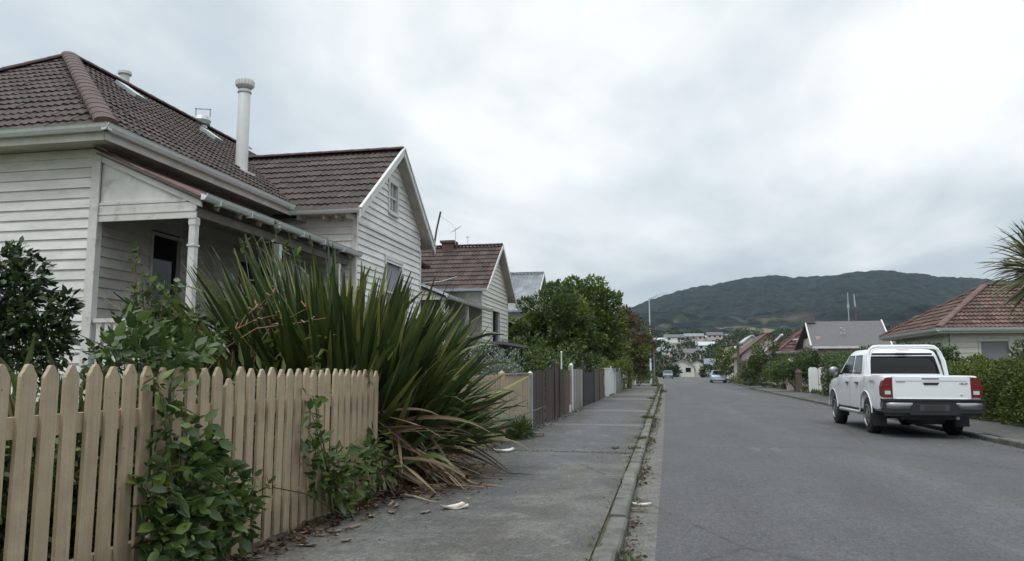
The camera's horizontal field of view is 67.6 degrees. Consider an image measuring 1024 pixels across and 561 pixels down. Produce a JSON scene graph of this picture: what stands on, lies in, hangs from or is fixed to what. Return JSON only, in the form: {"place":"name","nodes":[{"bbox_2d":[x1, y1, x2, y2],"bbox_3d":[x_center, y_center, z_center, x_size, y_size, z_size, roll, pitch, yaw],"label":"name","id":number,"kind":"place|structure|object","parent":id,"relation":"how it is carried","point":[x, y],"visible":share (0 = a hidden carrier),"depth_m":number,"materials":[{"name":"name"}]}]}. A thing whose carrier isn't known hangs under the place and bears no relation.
{"place":"outdoors","nodes":[
{"label":"outdoors","id":0,"kind":"place"},
{"bbox_2d":[47,380,639,560],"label":"garden soil","id":1,"kind":"structure","parent":0,"point":[328,493],"depth_m":6.66,"materials":[{"name":"soil"}]},
{"bbox_2d":[0,235,85,397],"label":"camellia bush","id":2,"kind":"object","parent":1,"relation":"on","point":[14,278],"visible":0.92,"depth_m":7.30,"materials":[{"name":"green plant"}]},
{"bbox_2d":[80,240,230,389],"bbox_3d":[-3.459,0.847,7.256,1.560,2.488,0.722,-1,-7,11],"label":"rose bush","id":3,"kind":"object","parent":1,"relation":"on","point":[160,316],"visible":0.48,"depth_m":7.29,"materials":[{"name":"green plant"}]},
{"bbox_2d":[0,377,331,560],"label":"garden growth","id":4,"kind":"object","parent":1,"relation":"on","point":[6,474],"visible":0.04,"depth_m":4.35,"materials":[{"name":"green plant"}]},
{"bbox_2d":[0,331,356,560],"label":"garden growth","id":5,"kind":"object","parent":1,"relation":"on","point":[13,382],"visible":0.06,"depth_m":4.65,"materials":[{"name":"green plant"}]},
{"bbox_2d":[0,51,435,408],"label":"weatherboard house","id":6,"kind":"structure","parent":1,"relation":"on","point":[102,170],"depth_m":13.46,"materials":[{"name":"white paint"}]},
{"bbox_2d":[146,231,183,349],"bbox_3d":[-6.002,0.264,13.186,0.150,2.120,0.840,-1,-7,11],"label":"window","id":7,"kind":"structure","parent":6,"relation":"in","point":[166,251],"depth_m":13.34,"materials":[{"name":"glass"}]},
{"bbox_2d":[238,265,267,300],"bbox_3d":[-5.444,0.884,16.004,0.085,2.300,1.200,-1,-7,11],"label":"door","id":8,"kind":"structure","parent":6,"relation":"in","point":[251,278],"depth_m":15.95,"materials":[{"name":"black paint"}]},
{"bbox_2d":[384,255,402,303],"bbox_3d":[-2.960,0.325,19.026,0.150,1.760,1.280,-1,-7,11],"label":"window","id":9,"kind":"structure","parent":6,"relation":"in","point":[395,270],"depth_m":19.11,"materials":[{"name":"glass"}]},
{"bbox_2d":[219,327,335,382],"bbox_3d":[-2.570,1.352,8.218,1.458,1.709,0.615,0,-7,0],"label":"arching plant","id":10,"kind":"object","parent":1,"relation":"on","point":[251,353],"visible":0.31,"depth_m":8.19,"materials":[{"name":"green plant"}]},
{"bbox_2d":[308,349,320,369],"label":"arching plant","id":11,"kind":"object","parent":1,"relation":"on","point":[317,357],"visible":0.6,"depth_m":7.82,"materials":[{"name":"green plant"}]},
{"bbox_2d":[292,216,516,341],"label":"gabled house","id":12,"kind":"structure","parent":1,"relation":"on","point":[481,272],"depth_m":29.54,"materials":[{"name":"white paint"}]},
{"bbox_2d":[432,211,452,254],"bbox_3d":[-2.325,-1.611,25.813,0.795,1.480,0.091,-2,-7,17],"label":"roof aerial","id":13,"kind":"object","parent":12,"relation":"attached to","point":[437,229],"visible":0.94,"depth_m":25.87,"materials":[{"name":"metal"}]},
{"bbox_2d":[491,308,499,340],"bbox_3d":[-0.654,2.102,30.449,0.150,1.910,1.480,-1,-7,11],"label":"window","id":14,"kind":"structure","parent":12,"relation":"in","point":[495,316],"depth_m":30.74,"materials":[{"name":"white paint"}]},
{"bbox_2d":[458,341,525,374],"bbox_3d":[-1.058,2.682,20.446,2.350,1.970,3.200,-1,-7,11],"label":"carport","id":15,"kind":"object","parent":1,"relation":"on","point":[504,345],"visible":0.19,"depth_m":21.26,"materials":[{"name":"black paint"}]},
{"bbox_2d":[508,271,548,388],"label":"grey roofed house","id":16,"kind":"structure","parent":1,"relation":"on","point":[527,284],"depth_m":40.49,"materials":[{"name":"white paint"}]},
{"bbox_2d":[502,331,580,399],"bbox_3d":[0.623,3.237,28.154,3.716,2.817,7.690,-1,-7,11],"label":"green shrub","id":17,"kind":"object","parent":1,"relation":"on","point":[532,354],"visible":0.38,"depth_m":27.45,"materials":[{"name":"green plant"}]},
{"bbox_2d":[508,279,595,361],"bbox_3d":[1.617,2.724,35.788,4.829,5.710,5.806,-1,-7,11],"label":"green tree","id":18,"kind":"object","parent":1,"relation":"on","point":[571,312],"visible":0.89,"depth_m":34.14,"materials":[{"name":"green plant"}]},
{"bbox_2d":[558,345,609,372],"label":"green shrub","id":19,"kind":"object","parent":1,"relation":"on","point":[595,361],"visible":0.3,"depth_m":38.54,"materials":[{"name":"green plant"}]},
{"bbox_2d":[545,273,633,365],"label":"green tree","id":20,"kind":"object","parent":1,"relation":"on","point":[605,321],"visible":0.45,"depth_m":41.94,"materials":[{"name":"green plant"}]},
{"bbox_2d":[212,450,631,560],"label":"footpath","id":21,"kind":"structure","parent":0,"point":[511,517],"depth_m":6.42,"materials":[{"name":"grey concrete"}]},
{"bbox_2d":[217,408,589,560],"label":"leaf litter","id":22,"kind":"object","parent":21,"relation":"on","point":[315,522],"visible":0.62,"depth_m":6.42,"materials":[{"name":"plant"}]},
{"bbox_2d":[440,502,468,508],"bbox_3d":[-0.527,2.048,6.963,0.269,0.046,0.111,3,-7,-24],"label":"crumpled card","id":23,"kind":"object","parent":21,"relation":"on","point":[460,505],"visible":1,"depth_m":6.95,"materials":[{"name":"paper"}]},
{"bbox_2d":[494,447,514,451],"bbox_3d":[-0.120,2.622,11.869,0.328,0.057,0.177,1,-7,-12],"label":"crumpled paper","id":24,"kind":"object","parent":21,"relation":"on","point":[505,450],"visible":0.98,"depth_m":11.81,"materials":[{"name":"paper"}]},
{"bbox_2d":[0,0,1023,308],"label":"sky","id":25,"kind":"structure","parent":0,"point":[652,148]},
{"bbox_2d":[482,425,642,453],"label":"footpath","id":26,"kind":"structure","parent":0,"point":[577,438],"depth_m":14.00,"materials":[{"name":"concrete"}]},
{"bbox_2d":[505,373,531,436],"bbox_3d":[0.104,2.447,15.213,0.100,1.210,2.780,-1,-7,11],"label":"paling fence","id":27,"kind":"object","parent":26,"relation":"on","point":[522,388],"visible":0.55,"depth_m":15.29,"materials":[{"name":"beige paint"}]},
{"bbox_2d":[485,395,653,559],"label":"verge earth","id":28,"kind":"structure","parent":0,"point":[600,536],"depth_m":6.73,"materials":[{"name":"soil"}]},
{"bbox_2d":[0,364,378,560],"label":"picket fence","id":29,"kind":"object","parent":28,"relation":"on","point":[356,408],"visible":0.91,"depth_m":4.21,"materials":[{"name":"beige paint"}]},
{"bbox_2d":[83,302,220,447],"bbox_3d":[-2.191,0.578,4.724,0.605,0.885,0.888,1,-7,-9],"label":"creeper","id":30,"kind":"object","parent":29,"relation":"attached to","point":[135,346],"visible":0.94,"depth_m":4.58,"materials":[{"name":"green plant"}]},
{"bbox_2d":[126,369,271,560],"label":"creeper","id":31,"kind":"object","parent":29,"relation":"attached to","point":[186,534],"visible":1,"depth_m":4.41,"materials":[{"name":"green plant"}]},
{"bbox_2d":[265,386,401,518],"bbox_3d":[-1.468,1.491,6.583,0.419,1.174,2.290,-1,-7,11],"label":"creeper","id":32,"kind":"object","parent":29,"relation":"attached to","point":[335,478],"visible":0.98,"depth_m":6.47,"materials":[{"name":"green plant"}]},
{"bbox_2d":[59,228,543,502],"bbox_3d":[-2.291,0.870,9.390,5.109,3.026,5.374,-4,-8,29],"label":"flax bush","id":33,"kind":"object","parent":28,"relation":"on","point":[429,416],"visible":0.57,"depth_m":8.46,"materials":[{"name":"green plant"}]},
{"bbox_2d":[416,370,504,471],"bbox_3d":[-0.676,2.022,11.405,0.110,1.360,5.000,-1,-7,11],"label":"paling fence","id":34,"kind":"object","parent":28,"relation":"on","point":[500,383],"visible":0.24,"depth_m":13.02,"materials":[{"name":"beige paint"}]},
{"bbox_2d":[317,405,643,539],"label":"leaf litter","id":35,"kind":"object","parent":28,"relation":"on","point":[536,475],"visible":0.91,"depth_m":10.58,"materials":[{"name":"plant"}]},
{"bbox_2d":[463,338,528,404],"bbox_3d":[-0.504,2.168,15.839,1.717,2.037,2.177,-1,-7,11],"label":"silver shrub","id":36,"kind":"object","parent":28,"relation":"on","point":[497,370],"visible":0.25,"depth_m":15.66,"materials":[{"name":"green plant"}]},
{"bbox_2d":[505,414,535,439],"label":"weed","id":37,"kind":"object","parent":28,"relation":"on","point":[523,430],"visible":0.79,"depth_m":14.12,"materials":[{"name":"green plant"}]},
{"bbox_2d":[527,371,544,427],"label":"timber gate","id":38,"kind":"structure","parent":28,"relation":"on","point":[537,392],"depth_m":17.46,"materials":[{"name":"wood"}]},
{"bbox_2d":[545,359,563,421],"bbox_3d":[1.143,2.923,20.354,0.110,1.670,3.250,-1,-7,11],"label":"board fence","id":39,"kind":"object","parent":28,"relation":"on","point":[554,379],"visible":0.9,"depth_m":20.05,"materials":[{"name":"wood"}]},
{"bbox_2d":[564,365,571,414],"bbox_3d":[1.639,3.270,22.780,0.110,1.550,1.550,-1,-7,11],"label":"board fence","id":40,"kind":"object","parent":28,"relation":"on","point":[567,388],"visible":0.91,"depth_m":22.78,"materials":[{"name":"grey wood"}]},
{"bbox_2d":[569,363,582,411],"bbox_3d":[2.145,3.539,25.265,0.110,1.600,3.150,-1,-7,11],"label":"board fence","id":41,"kind":"object","parent":28,"relation":"on","point":[577,388],"visible":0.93,"depth_m":25.12,"materials":[{"name":"grey wood"}]},
{"bbox_2d":[581,360,594,406],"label":"timber gate","id":42,"kind":"structure","parent":28,"relation":"on","point":[588,387],"depth_m":28.72,"materials":[{"name":"black paint"}]},
{"bbox_2d":[595,366,603,400],"bbox_3d":[3.776,4.510,33.269,0.110,1.550,4.700,-1,-7,11],"label":"board fence","id":43,"kind":"object","parent":28,"relation":"on","point":[599,384],"visible":0.92,"depth_m":33.07,"materials":[{"name":"wood"}]},
{"bbox_2d":[604,366,615,395],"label":"white gate","id":44,"kind":"structure","parent":28,"relation":"on","point":[610,379],"depth_m":39.81,"materials":[{"name":"paint"}]},
{"bbox_2d":[596,351,634,389],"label":"green shrub","id":45,"kind":"object","parent":28,"relation":"on","point":[622,363],"visible":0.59,"depth_m":48.92,"materials":[{"name":"green plant"}]},
{"bbox_2d":[616,368,622,391],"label":"board fence","id":46,"kind":"object","parent":28,"relation":"on","point":[619,384],"visible":0.79,"depth_m":46.98,"materials":[{"name":"grey wood"}]},
{"bbox_2d":[630,362,654,385],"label":"green shrub","id":47,"kind":"object","parent":28,"relation":"on","point":[637,377],"visible":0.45,"depth_m":63.80,"materials":[{"name":"green plant"}]},
{"bbox_2d":[538,423,642,425],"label":"footpath","id":48,"kind":"structure","parent":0,"point":[591,424],"depth_m":17.95,"materials":[{"name":"concrete"}]},
{"bbox_2d":[545,411,648,424],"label":"footpath","id":49,"kind":"structure","parent":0,"point":[610,417],"depth_m":20.28,"materials":[{"name":"concrete"}]},
{"bbox_2d":[573,409,648,411],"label":"footpath","id":50,"kind":"structure","parent":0,"point":[611,410],"depth_m":24.30,"materials":[{"name":"concrete"}]},
{"bbox_2d":[578,400,653,409],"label":"footpath","id":51,"kind":"structure","parent":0,"point":[621,404],"depth_m":27.90,"materials":[{"name":"concrete"}]},
{"bbox_2d":[600,398,653,399],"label":"footpath","id":52,"kind":"structure","parent":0,"point":[626,399],"depth_m":33.75,"materials":[{"name":"concrete"}]},
{"bbox_2d":[604,395,653,397],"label":"footpath","id":53,"kind":"structure","parent":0,"point":[622,396],"depth_m":37.58,"materials":[{"name":"concrete"}]},
{"bbox_2d":[610,393,656,395],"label":"footpath","id":54,"kind":"structure","parent":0,"point":[646,394],"depth_m":40.87,"materials":[{"name":"concrete"}]},
{"bbox_2d":[616,377,659,392],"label":"footpath","id":55,"kind":"structure","parent":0,"point":[646,388],"depth_m":51.85,"materials":[{"name":"concrete"}]},
{"bbox_2d":[602,304,657,387],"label":"bronze tree","id":56,"kind":"object","parent":55,"relation":"on","point":[644,344],"visible":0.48,"depth_m":54.22,"materials":[{"name":"green plant"}]},
{"bbox_2d":[649,292,664,383],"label":"street lamp","id":57,"kind":"object","parent":55,"relation":"on","point":[650,330],"visible":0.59,"depth_m":72.72,"materials":[{"name":"metal"}]},
{"bbox_2d":[653,337,673,378],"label":"street lamp","id":58,"kind":"object","parent":55,"relation":"on","point":[654,358],"visible":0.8,"depth_m":115.27,"materials":[{"name":"metal"}]},
{"bbox_2d":[651,339,733,361],"bbox_3d":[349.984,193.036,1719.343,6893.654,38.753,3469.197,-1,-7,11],"label":"ground","id":59,"kind":"structure","parent":0,"point":[705,340],"depth_m":358.39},
{"bbox_2d":[656,347,677,355],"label":"distant house","id":60,"kind":"structure","parent":59,"relation":"on","point":[658,350],"depth_m":290.05,"materials":[{"name":"white paint"}]},
{"bbox_2d":[663,334,683,342],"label":"distant house","id":61,"kind":"structure","parent":59,"relation":"on","point":[674,339],"depth_m":377.67,"materials":[{"name":"white paint"}]},
{"bbox_2d":[672,360,695,376],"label":"distant house","id":62,"kind":"structure","parent":59,"relation":"on","point":[687,368],"depth_m":177.21,"materials":[{"name":"paint"}]},
{"bbox_2d":[676,349,701,359],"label":"distant house","id":63,"kind":"structure","parent":59,"relation":"on","point":[688,351],"depth_m":278.81,"materials":[{"name":"white paint"}]},
{"bbox_2d":[684,333,703,341],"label":"distant house","id":64,"kind":"structure","parent":59,"relation":"on","point":[699,337],"depth_m":385.23,"materials":[{"name":"grey metal"}]},
{"bbox_2d":[691,360,704,376],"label":"distant house","id":65,"kind":"structure","parent":59,"relation":"on","point":[696,363],"depth_m":181.76,"materials":[{"name":"white paint"}]},
{"bbox_2d":[695,342,714,349],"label":"distant house","id":66,"kind":"structure","parent":59,"relation":"on","point":[701,345],"depth_m":316.90,"materials":[{"name":"white paint"}]},
{"bbox_2d":[706,332,722,339],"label":"distant house","id":67,"kind":"structure","parent":59,"relation":"on","point":[713,335],"depth_m":402.78,"materials":[{"name":"white paint"}]},
{"bbox_2d":[633,325,890,376],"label":"distant trees","id":68,"kind":"object","parent":59,"relation":"on","point":[667,366],"visible":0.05,"depth_m":302.52,"materials":[{"name":"plant"}]},
{"bbox_2d":[708,377,772,387],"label":"footpath","id":69,"kind":"structure","parent":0,"point":[757,386],"depth_m":61.68,"materials":[{"name":"concrete"}]},
{"bbox_2d":[733,340,742,384],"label":"power pole","id":70,"kind":"object","parent":69,"relation":"on","point":[737,344],"visible":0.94,"depth_m":74.65,"materials":[{"name":"wood"}]},
{"bbox_2d":[730,369,752,383],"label":"shrub","id":71,"kind":"object","parent":69,"relation":"on","point":[737,377],"visible":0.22,"depth_m":70.80,"materials":[{"name":"green plant"}]},
{"bbox_2d":[740,374,771,385],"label":"shrub","id":72,"kind":"object","parent":69,"relation":"on","point":[756,376],"visible":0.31,"depth_m":64.95,"materials":[{"name":"green plant"}]},
{"bbox_2d":[738,336,781,387],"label":"round bush","id":73,"kind":"object","parent":69,"relation":"on","point":[755,361],"visible":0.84,"depth_m":56.77,"materials":[{"name":"green plant"}]},
{"bbox_2d":[758,388,790,390],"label":"footpath","id":74,"kind":"structure","parent":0,"point":[772,389],"depth_m":51.77,"materials":[{"name":"concrete"}]},
{"bbox_2d":[762,350,793,387],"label":"green shrub","id":75,"kind":"object","parent":74,"relation":"on","point":[766,376],"visible":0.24,"depth_m":52.53,"materials":[{"name":"green plant"}]},
{"bbox_2d":[786,359,793,390],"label":"gatepost","id":76,"kind":"object","parent":74,"relation":"on","point":[790,387],"depth_m":49.27,"materials":[{"name":"concrete"}]},
{"bbox_2d":[594,270,1013,333],"bbox_3d":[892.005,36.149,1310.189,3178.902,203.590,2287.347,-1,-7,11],"label":"hill","id":77,"kind":"structure","parent":0,"point":[769,303],"depth_m":1171.06,"materials":[{"name":"green plant"}]},
{"bbox_2d":[655,377,1023,560],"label":"road","id":78,"kind":"structure","parent":0,"point":[748,474],"depth_m":8.85,"materials":[{"name":"grey asphalt"}]},
{"bbox_2d":[621,377,664,560],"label":"gutter","id":79,"kind":"object","parent":78,"relation":"on","point":[648,493],"visible":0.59,"depth_m":7.99,"materials":[{"name":"concrete"}]},
{"bbox_2d":[228,382,666,560],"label":"weeds","id":80,"kind":"object","parent":79,"relation":"on","point":[648,416],"visible":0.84,"depth_m":12.00,"materials":[{"name":"green plant"}]},
{"bbox_2d":[619,397,662,559],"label":"leaf litter","id":81,"kind":"object","parent":79,"relation":"on","point":[637,521],"visible":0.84,"depth_m":9.53,"materials":[{"name":"plant"}]},
{"bbox_2d":[662,370,673,378],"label":"parked car","id":82,"kind":"object","parent":78,"relation":"on","point":[667,373],"visible":1,"depth_m":132.93,"materials":[{"name":"paint"}]},
{"bbox_2d":[709,370,726,382],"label":"parked car","id":83,"kind":"object","parent":78,"relation":"on","point":[715,375],"visible":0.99,"depth_m":86.72,"materials":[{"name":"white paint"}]},
{"bbox_2d":[751,389,1023,452],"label":"leaf litter","id":84,"kind":"object","parent":78,"relation":"on","point":[895,422],"visible":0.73,"depth_m":18.60,"materials":[{"name":"plant"}]},
{"bbox_2d":[829,345,985,434],"bbox_3d":[8.864,2.498,17.848,2.330,1.928,5.464,-1,-7,10],"label":"pickup truck","id":85,"kind":"object","parent":78,"relation":"on","point":[877,386],"visible":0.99,"depth_m":16.12,"materials":[{"name":"white paint"}]},
{"bbox_2d":[768,386,1023,425],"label":"garden soil","id":86,"kind":"structure","parent":0,"point":[992,420],"depth_m":18.99,"materials":[{"name":"soil"}]},
{"bbox_2d":[604,376,825,393],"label":"grass","id":87,"kind":"structure","parent":86,"relation":"on","point":[645,381],"depth_m":59.89,"materials":[{"name":"plant"}]},
{"bbox_2d":[730,333,778,384],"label":"gabled house","id":88,"kind":"structure","parent":86,"relation":"on","point":[744,351],"depth_m":76.11,"materials":[{"name":"brown paint"}]},
{"bbox_2d":[764,327,803,384],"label":"red roofed house","id":89,"kind":"structure","parent":86,"relation":"on","point":[788,343],"depth_m":57.16,"materials":[{"name":"tile"}]},
{"bbox_2d":[766,345,824,389],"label":"dark shrub","id":90,"kind":"object","parent":86,"relation":"on","point":[802,362],"visible":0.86,"depth_m":47.10,"materials":[{"name":"green plant"}]},
{"bbox_2d":[790,347,823,387],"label":"pink shrub","id":91,"kind":"object","parent":86,"relation":"on","point":[817,366],"visible":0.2,"depth_m":47.76,"materials":[{"name":"green plant"}]},
{"bbox_2d":[808,367,826,391],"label":"white gate","id":92,"kind":"structure","parent":86,"relation":"on","point":[814,374],"depth_m":43.50,"materials":[{"name":"paint"}]},
{"bbox_2d":[794,317,892,387],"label":"charcoal roofed house","id":93,"kind":"structure","parent":86,"relation":"on","point":[820,337],"depth_m":48.35,"materials":[{"name":"white paint"}]},
{"bbox_2d":[854,297,856,320],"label":"radio mast","id":94,"kind":"object","parent":86,"relation":"on","point":[855,314],"visible":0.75,"depth_m":74.90,"materials":[{"name":"metal"}]},
{"bbox_2d":[819,341,961,395],"bbox_3d":[15.385,4.037,32.456,2.186,2.662,16.399,-1,-7,11],"label":"clipped hedge","id":95,"kind":"object","parent":86,"relation":"on","point":[838,360],"visible":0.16,"depth_m":36.24,"materials":[{"name":"green plant"}]},
{"bbox_2d":[878,283,1023,361],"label":"tiled bungalow","id":96,"kind":"object","parent":86,"relation":"on","point":[970,322],"visible":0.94,"depth_m":27.94,"materials":[{"name":"red tile"}]},
{"bbox_2d":[927,338,942,346],"bbox_3d":[16.092,2.943,29.044,0.150,1.490,1.560,-1,-7,11],"label":"window","id":97,"kind":"structure","parent":96,"relation":"in","point":[939,344],"depth_m":28.91,"materials":[{"name":"glass"}]},
{"bbox_2d":[978,336,1010,361],"bbox_3d":[17.227,2.834,27.269,1.040,1.670,0.150,-1,-7,11],"label":"window","id":98,"kind":"structure","parent":96,"relation":"in","point":[995,350],"depth_m":27.36,"materials":[{"name":"glass"}]},
{"bbox_2d":[957,352,989,363],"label":"green shrub","id":99,"kind":"object","parent":86,"relation":"on","point":[980,356],"visible":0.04,"depth_m":24.65,"materials":[{"name":"green plant"}]},
{"bbox_2d":[939,357,1023,426],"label":"clipped hedge","id":100,"kind":"object","parent":86,"relation":"on","point":[1002,383],"visible":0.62,"depth_m":18.87,"materials":[{"name":"green plant"}]},
{"bbox_2d":[977,219,1023,321],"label":"cabbage tree","id":101,"kind":"object","parent":86,"relation":"on","point":[1014,268],"visible":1,"depth_m":17.77,"materials":[{"name":"green plant"}]},
{"bbox_2d":[1003,339,1023,364],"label":"grey green shrub","id":102,"kind":"object","parent":86,"relation":"on","point":[1017,354],"visible":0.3,"depth_m":21.94,"materials":[{"name":"green plant"}]},
{"bbox_2d":[774,391,1023,440],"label":"footpath","id":103,"kind":"structure","parent":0,"point":[1000,430],"depth_m":17.02,"materials":[{"name":"concrete"}]},
{"bbox_2d":[794,369,801,391],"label":"gatepost","id":104,"kind":"object","parent":103,"relation":"on","point":[798,379],"visible":0.82,"depth_m":45.96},
{"bbox_2d":[887,315,918,344],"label":"red roofed house","id":105,"kind":"structure","parent":0,"point":[893,342],"depth_m":53.11,"materials":[{"name":"white paint"}]},
{"bbox_3d":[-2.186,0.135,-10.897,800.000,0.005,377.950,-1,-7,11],"label":"ground","id":106,"kind":"structure","parent":0,"visible":0},
{"bbox_2d":[591,378,661,560],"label":"kerb","id":107,"kind":"structure","parent":106,"relation":"on","point":[610,548],"depth_m":7.08,"materials":[{"name":"concrete"}]},
{"bbox_2d":[703,358,723,375],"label":"distant house","id":108,"kind":"structure","parent":106,"relation":"on","point":[706,360],"depth_m":162.73,"materials":[{"name":"grey metal"}]},
{"bbox_2d":[709,346,741,381],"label":"green shrub","id":109,"kind":"object","parent":106,"relation":"on","point":[723,366],"visible":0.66,"depth_m":87.37,"materials":[{"name":"green plant"}]},
{"bbox_2d":[725,335,754,378],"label":"gabled house","id":110,"kind":"structure","parent":106,"relation":"on","point":[746,340],"depth_m":103.05,"materials":[{"name":"metal"}]},
{"bbox_2d":[705,377,1023,448],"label":"kerb","id":111,"kind":"structure","parent":106,"relation":"on","point":[999,440],"depth_m":16.04,"materials":[{"name":"concrete"}]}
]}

